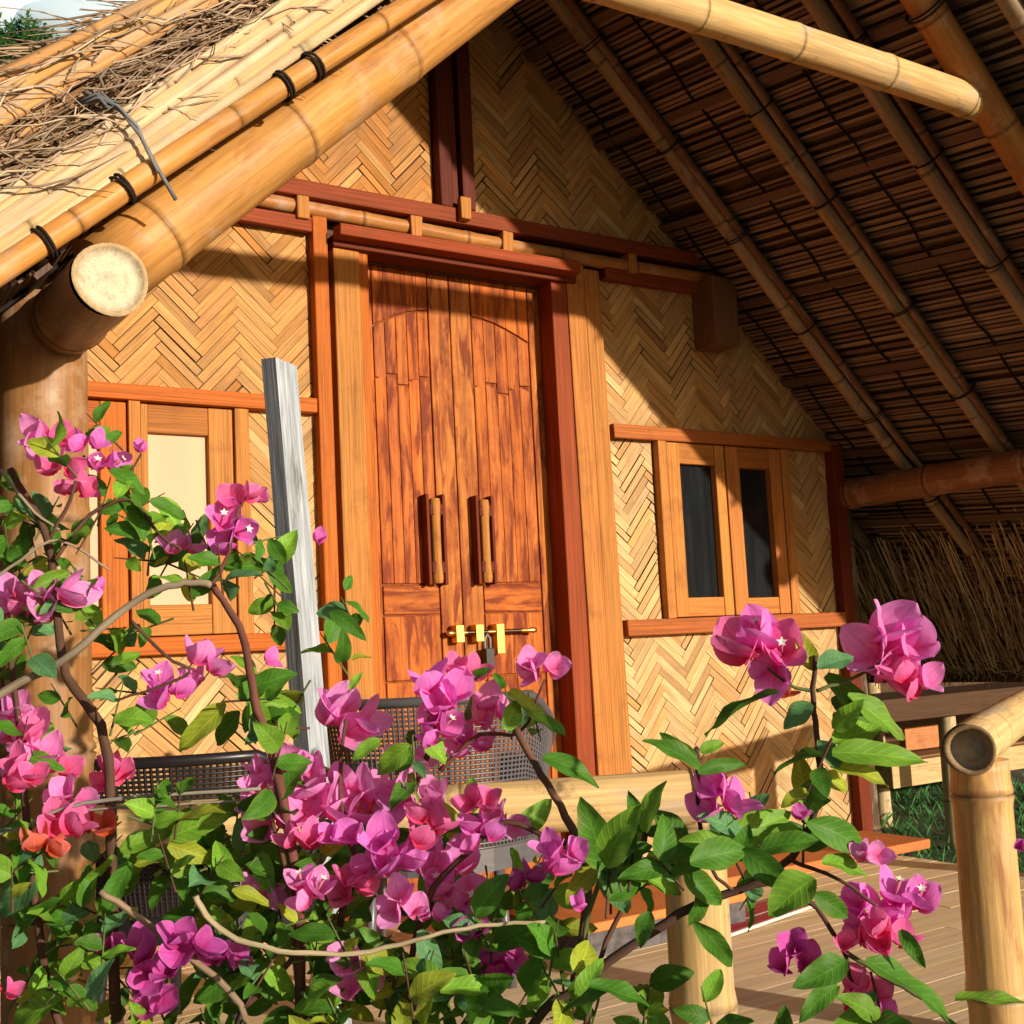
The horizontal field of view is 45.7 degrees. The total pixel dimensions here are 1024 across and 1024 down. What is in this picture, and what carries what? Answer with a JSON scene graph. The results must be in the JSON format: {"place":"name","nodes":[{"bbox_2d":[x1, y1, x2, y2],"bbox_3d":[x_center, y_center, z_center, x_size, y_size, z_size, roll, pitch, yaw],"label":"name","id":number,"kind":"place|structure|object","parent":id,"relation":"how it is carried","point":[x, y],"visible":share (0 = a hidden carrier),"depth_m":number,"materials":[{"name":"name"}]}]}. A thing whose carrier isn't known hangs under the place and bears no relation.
{"place":"outdoors","nodes":[
{"label":"outdoors","id":0,"kind":"place"},
{"bbox_2d":[0,0,136,39],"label":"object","id":1,"kind":"structure","parent":0,"point":[66,8],"depth_m":906.66,"materials":[{"name":"white"}]},
{"bbox_2d":[401,768,1023,916],"bbox_3d":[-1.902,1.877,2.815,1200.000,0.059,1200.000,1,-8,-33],"label":"ground","id":2,"kind":"structure","parent":0,"point":[943,842],"depth_m":9.30,"materials":[{"name":"plant"}]},
{"bbox_2d":[0,8,60,59],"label":"tree","id":3,"kind":"object","parent":2,"relation":"on","point":[10,27],"visible":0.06,"depth_m":29.78,"materials":[{"name":"green plant"}]},
{"bbox_2d":[0,401,305,1023],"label":"bougainvillea","id":4,"kind":"object","parent":2,"relation":"on","point":[40,594],"visible":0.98,"depth_m":1.52,"materials":[{"name":"green plant"}]},
{"bbox_2d":[261,357,351,1023],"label":"wooden pole","id":5,"kind":"object","parent":2,"relation":"on","point":[286,454],"visible":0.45,"depth_m":1.91,"materials":[{"name":"grey wood"}]},
{"bbox_2d":[192,486,598,1023],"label":"bougainvillea","id":6,"kind":"object","parent":2,"relation":"on","point":[358,971],"visible":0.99,"depth_m":1.44,"materials":[{"name":"pink plant"}]},
{"bbox_2d":[0,0,1023,1023],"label":"bamboo hut","id":7,"kind":"object","parent":2,"relation":"on","point":[633,351],"visible":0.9,"depth_m":4.29,"materials":[{"name":"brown wood"}]},
{"bbox_2d":[88,399,253,637],"bbox_3d":[-1.172,0.011,3.564,0.840,0.724,0.058,1,-8,-33],"label":"window","id":8,"kind":"structure","parent":7,"relation":"in","point":[190,451],"depth_m":3.67,"materials":[{"name":"brown wood"}]},
{"bbox_2d":[368,264,469,909],"bbox_3d":[-0.328,0.203,4.167,0.363,2.230,0.095,1,-8,-33],"label":"door leaf","id":9,"kind":"structure","parent":7,"relation":"in","point":[419,551],"depth_m":4.21,"materials":[{"name":"brown wood"}]},
{"bbox_2d":[446,276,565,878],"bbox_3d":[-0.047,0.210,4.353,0.482,2.230,0.095,1,-8,-33],"label":"door leaf","id":10,"kind":"structure","parent":7,"relation":"in","point":[503,502],"depth_m":4.42,"materials":[{"name":"brown wood"}]},
{"bbox_2d":[0,856,1023,1023],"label":"deck","id":11,"kind":"structure","parent":7,"relation":"attached to","point":[764,994],"depth_m":3.18,"materials":[{"name":"brown wood"}]},
{"bbox_2d":[94,749,309,1023],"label":"wicker chair","id":12,"kind":"object","parent":11,"relation":"on","point":[137,896],"visible":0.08,"depth_m":2.56,"materials":[{"name":"wicker"}]},
{"bbox_2d":[95,768,737,1023],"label":"bamboo railing","id":13,"kind":"object","parent":11,"relation":"on","point":[607,800],"visible":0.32,"depth_m":2.17,"materials":[{"name":"brown wood"}]},
{"bbox_2d":[327,690,555,988],"bbox_3d":[-0.207,0.865,3.286,0.680,0.748,0.682,1,-8,-33],"label":"wicker chair","id":14,"kind":"object","parent":11,"relation":"on","point":[495,857],"visible":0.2,"depth_m":3.07,"materials":[{"name":"wicker"}]},
{"bbox_2d":[488,872,745,957],"bbox_3d":[0.239,1.226,3.789,0.620,0.098,0.785,1,-8,-33],"label":"door step","id":15,"kind":"object","parent":11,"relation":"on","point":[623,933],"depth_m":3.44,"materials":[{"name":"wood"}]},
{"bbox_2d":[651,440,800,618],"bbox_3d":[0.868,0.065,4.908,0.722,0.713,0.059,1,-8,-33],"label":"window","id":16,"kind":"structure","parent":7,"relation":"in","point":[724,517],"depth_m":4.88,"materials":[{"name":"brown wood"}]},
{"bbox_2d":[513,599,1023,1023],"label":"bougainvillea","id":17,"kind":"object","parent":2,"relation":"on","point":[895,643],"visible":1,"depth_m":1.25,"materials":[{"name":"green plant"}]},
{"bbox_2d":[867,682,1023,850],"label":"raised hut","id":18,"kind":"object","parent":2,"relation":"on","point":[926,721],"visible":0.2,"depth_m":8.30,"materials":[{"name":"brown wood"}]},
{"bbox_2d":[942,688,1023,1023],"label":"bamboo railing","id":19,"kind":"object","parent":2,"relation":"on","point":[975,746],"visible":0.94,"depth_m":2.50,"materials":[{"name":"beige wood"}]},
{"bbox_2d":[731,901,815,936],"bbox_3d":[0.761,1.234,3.727,0.153,0.008,0.628,-9,-9,44],"label":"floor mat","id":20,"kind":"object","parent":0,"point":[761,917],"visible":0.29,"depth_m":3.66,"materials":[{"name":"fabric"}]},
{"bbox_2d":[879,772,1023,872],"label":"grass","id":21,"kind":"structure","parent":0,"point":[906,791],"depth_m":9.07,"materials":[{"name":"green plant"}]}
]}

